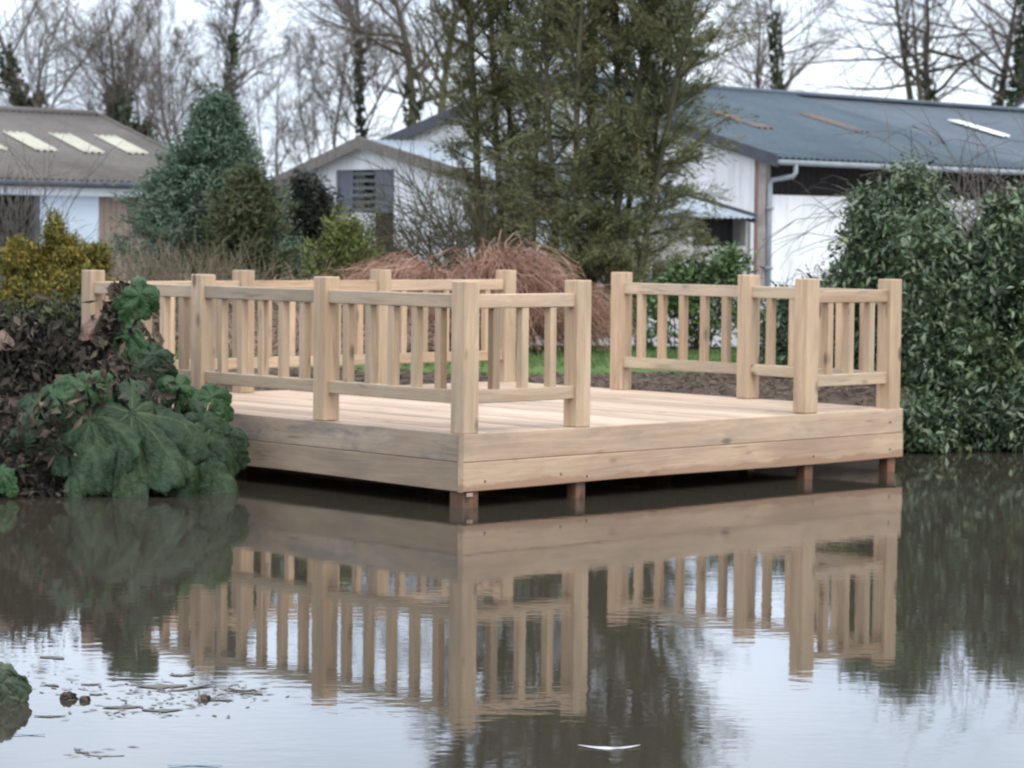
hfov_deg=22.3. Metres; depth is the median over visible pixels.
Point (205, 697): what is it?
rock
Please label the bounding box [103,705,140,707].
floating leaf
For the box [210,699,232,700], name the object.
floating leaf
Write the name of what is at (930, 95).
bare tree
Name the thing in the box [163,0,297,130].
bare tree
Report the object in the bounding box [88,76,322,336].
blue conifer
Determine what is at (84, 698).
rock
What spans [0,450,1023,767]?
water
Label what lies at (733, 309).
twiggy shrub
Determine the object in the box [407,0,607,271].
evergreen tree
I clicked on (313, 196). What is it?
dark conifer
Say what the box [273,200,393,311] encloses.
lime shrub
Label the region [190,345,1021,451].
ground
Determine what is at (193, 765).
floating straw
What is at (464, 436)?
viewing deck
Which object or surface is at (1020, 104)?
white cottage
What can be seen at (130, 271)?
twiggy shrub
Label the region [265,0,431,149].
bare tree
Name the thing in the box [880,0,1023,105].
bare tree
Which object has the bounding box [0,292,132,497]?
shrub
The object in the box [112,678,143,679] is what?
floating leaf
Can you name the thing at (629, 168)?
evergreen tree
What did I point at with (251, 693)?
floating leaf
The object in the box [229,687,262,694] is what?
floating reed
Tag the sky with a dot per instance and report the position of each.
(187, 10)
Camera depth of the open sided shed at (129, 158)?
47.25 m
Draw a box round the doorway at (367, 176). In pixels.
[364,170,393,261]
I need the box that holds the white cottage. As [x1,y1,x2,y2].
[1013,99,1023,107]
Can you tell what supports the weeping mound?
on the lawn at (540, 369)
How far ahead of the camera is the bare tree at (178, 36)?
142.06 m
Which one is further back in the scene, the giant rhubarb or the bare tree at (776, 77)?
the bare tree at (776, 77)
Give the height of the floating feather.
0.006 m
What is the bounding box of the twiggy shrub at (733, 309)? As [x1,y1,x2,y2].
[669,256,812,353]
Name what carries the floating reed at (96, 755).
on the water
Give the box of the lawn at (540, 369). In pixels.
[175,345,762,374]
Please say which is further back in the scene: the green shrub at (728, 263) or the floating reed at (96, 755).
the green shrub at (728, 263)
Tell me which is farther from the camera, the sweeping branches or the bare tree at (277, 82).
the bare tree at (277, 82)
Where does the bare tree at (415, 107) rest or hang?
on the ground at (848, 401)
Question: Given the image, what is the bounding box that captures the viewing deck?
[81,269,902,508]
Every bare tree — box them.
[0,0,224,143]
[29,0,213,144]
[106,0,210,152]
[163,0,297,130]
[244,31,324,176]
[249,0,403,172]
[256,0,529,138]
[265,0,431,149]
[324,0,529,127]
[622,0,798,88]
[690,0,866,92]
[704,0,843,91]
[709,0,1023,105]
[804,0,1017,100]
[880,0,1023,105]
[922,0,1023,106]
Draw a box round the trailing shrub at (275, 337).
[152,256,516,356]
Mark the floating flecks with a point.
(135, 691)
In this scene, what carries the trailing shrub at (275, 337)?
on the lawn at (540, 369)
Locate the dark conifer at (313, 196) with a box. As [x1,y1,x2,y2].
[272,166,353,317]
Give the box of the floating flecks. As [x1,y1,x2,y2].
[28,666,288,757]
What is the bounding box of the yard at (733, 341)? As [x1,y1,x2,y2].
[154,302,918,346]
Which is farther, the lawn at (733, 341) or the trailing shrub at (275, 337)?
the lawn at (733, 341)
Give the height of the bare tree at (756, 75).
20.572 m
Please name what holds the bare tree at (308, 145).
on the ground at (848, 401)
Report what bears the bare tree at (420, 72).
on the ground at (848, 401)
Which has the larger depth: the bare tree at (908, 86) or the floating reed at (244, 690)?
the bare tree at (908, 86)
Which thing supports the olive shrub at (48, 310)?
on the ground at (848, 401)
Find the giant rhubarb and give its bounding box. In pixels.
[0,275,250,498]
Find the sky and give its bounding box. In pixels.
[0,0,1023,179]
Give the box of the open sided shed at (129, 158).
[0,106,178,280]
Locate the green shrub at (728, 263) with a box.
[632,240,763,351]
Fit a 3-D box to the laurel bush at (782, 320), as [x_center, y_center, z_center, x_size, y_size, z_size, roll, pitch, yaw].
[3.247,-0.415,25.620,2.096,1.961,3.776,1,3,0]
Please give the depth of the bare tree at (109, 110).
132.06 m
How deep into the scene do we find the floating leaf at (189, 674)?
11.55 m
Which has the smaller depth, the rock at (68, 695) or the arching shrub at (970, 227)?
the rock at (68, 695)
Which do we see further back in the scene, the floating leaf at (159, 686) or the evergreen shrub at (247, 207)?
the evergreen shrub at (247, 207)
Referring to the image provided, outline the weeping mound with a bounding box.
[296,230,636,353]
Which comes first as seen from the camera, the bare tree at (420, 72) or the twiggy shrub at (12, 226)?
the twiggy shrub at (12, 226)
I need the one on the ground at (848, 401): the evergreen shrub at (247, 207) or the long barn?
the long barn
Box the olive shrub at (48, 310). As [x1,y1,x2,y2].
[0,283,80,341]
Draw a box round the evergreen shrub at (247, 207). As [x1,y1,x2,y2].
[182,151,307,333]
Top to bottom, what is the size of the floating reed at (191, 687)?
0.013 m
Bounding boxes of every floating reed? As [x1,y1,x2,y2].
[74,748,123,756]
[167,683,212,690]
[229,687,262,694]
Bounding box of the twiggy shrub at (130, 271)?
[81,215,318,350]
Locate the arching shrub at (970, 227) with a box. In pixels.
[751,70,1023,349]
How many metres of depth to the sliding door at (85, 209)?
46.41 m
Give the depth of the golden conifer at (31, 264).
28.33 m
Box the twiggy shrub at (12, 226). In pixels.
[0,103,215,289]
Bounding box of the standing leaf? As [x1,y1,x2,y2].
[0,661,31,703]
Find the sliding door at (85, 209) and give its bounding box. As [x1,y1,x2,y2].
[40,195,98,264]
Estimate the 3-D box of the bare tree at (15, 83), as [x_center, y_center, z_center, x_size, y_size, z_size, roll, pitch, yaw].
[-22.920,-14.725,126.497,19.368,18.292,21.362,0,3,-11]
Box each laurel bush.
[731,242,944,452]
[823,140,1023,453]
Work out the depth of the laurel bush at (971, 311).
25.20 m
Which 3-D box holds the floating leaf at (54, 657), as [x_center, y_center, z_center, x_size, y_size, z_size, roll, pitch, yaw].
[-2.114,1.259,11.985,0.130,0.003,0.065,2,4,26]
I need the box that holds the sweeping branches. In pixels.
[298,113,549,334]
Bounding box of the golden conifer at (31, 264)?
[0,206,116,312]
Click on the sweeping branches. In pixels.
(443, 245)
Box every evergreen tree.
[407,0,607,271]
[446,0,766,334]
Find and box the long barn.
[374,72,1023,301]
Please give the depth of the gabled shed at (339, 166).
45.41 m
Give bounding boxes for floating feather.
[578,744,639,749]
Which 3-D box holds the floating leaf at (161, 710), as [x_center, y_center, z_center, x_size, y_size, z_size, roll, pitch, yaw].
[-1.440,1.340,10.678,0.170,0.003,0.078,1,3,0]
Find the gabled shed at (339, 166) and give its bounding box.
[271,137,756,314]
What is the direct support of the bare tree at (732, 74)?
on the ground at (848, 401)
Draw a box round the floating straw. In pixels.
[168,765,219,765]
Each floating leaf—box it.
[34,715,65,716]
[40,656,63,658]
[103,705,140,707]
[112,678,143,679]
[136,684,187,688]
[141,709,180,711]
[169,673,195,675]
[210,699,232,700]
[241,692,261,693]
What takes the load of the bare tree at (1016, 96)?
on the ground at (848, 401)
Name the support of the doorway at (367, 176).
in the gabled shed at (339, 166)
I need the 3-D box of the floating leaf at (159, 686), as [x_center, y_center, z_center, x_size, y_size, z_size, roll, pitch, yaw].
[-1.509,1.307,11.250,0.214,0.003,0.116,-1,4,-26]
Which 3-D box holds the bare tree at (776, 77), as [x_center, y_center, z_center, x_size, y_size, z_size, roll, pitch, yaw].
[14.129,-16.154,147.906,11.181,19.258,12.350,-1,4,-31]
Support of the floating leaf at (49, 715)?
on the water
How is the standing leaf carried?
in the water
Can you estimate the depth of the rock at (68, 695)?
10.91 m

